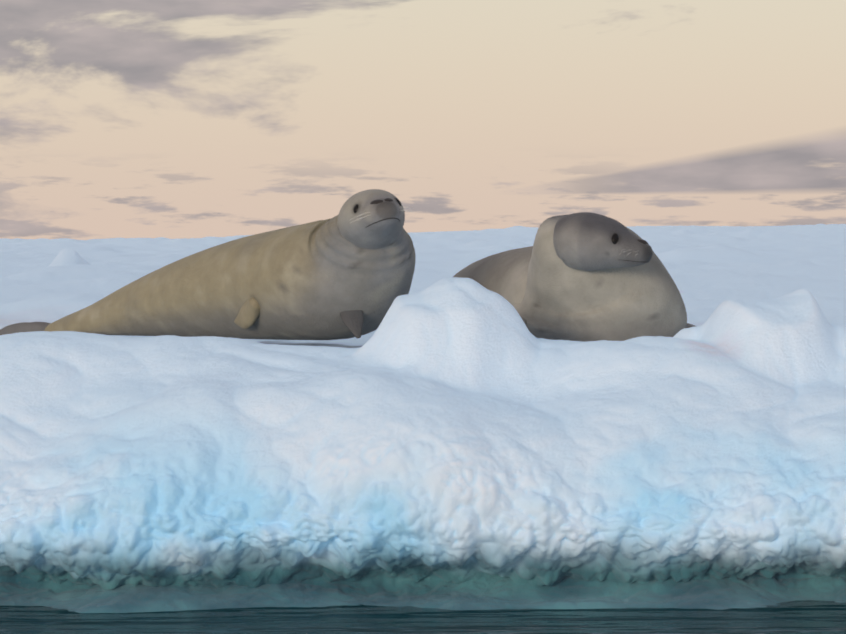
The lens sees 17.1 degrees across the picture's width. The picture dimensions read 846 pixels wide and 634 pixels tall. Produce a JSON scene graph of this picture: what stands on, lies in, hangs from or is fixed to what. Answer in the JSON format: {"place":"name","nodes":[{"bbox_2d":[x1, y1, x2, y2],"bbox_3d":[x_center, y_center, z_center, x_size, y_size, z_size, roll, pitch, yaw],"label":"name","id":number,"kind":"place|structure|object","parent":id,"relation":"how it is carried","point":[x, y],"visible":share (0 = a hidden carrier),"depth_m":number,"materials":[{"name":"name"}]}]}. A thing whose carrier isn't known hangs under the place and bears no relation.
{"place":"outdoors","nodes":[
{"label":"outdoors","id":0,"kind":"place"},
{"bbox_2d":[0,224,845,612],"bbox_3d":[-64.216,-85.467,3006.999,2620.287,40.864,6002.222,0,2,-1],"label":"ice floe","id":1,"kind":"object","parent":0,"point":[440,438],"depth_m":8.36,"materials":[{"name":"white ice"}]},
{"bbox_2d":[0,189,417,339],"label":"seal","id":2,"kind":"object","parent":1,"relation":"on","point":[347,272],"visible":0.88,"depth_m":9.85,"materials":[{"name":"fur"}]},
{"bbox_2d":[453,212,694,341],"bbox_3d":[0.407,-0.135,11.028,0.833,0.532,3.125,0,2,-10],"label":"seal","id":3,"kind":"object","parent":1,"relation":"on","point":[584,276],"visible":0.62,"depth_m":9.76,"materials":[{"name":"fur"}]},
{"bbox_2d":[0,600,845,633],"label":"sea water","id":4,"kind":"structure","parent":0,"point":[808,617],"depth_m":7.87,"materials":[{"name":"teal liquid"}]},
{"bbox_2d":[0,0,845,239],"label":"sky","id":5,"kind":"structure","parent":0,"point":[171,119],"materials":[{"name":"beige"}]}
]}

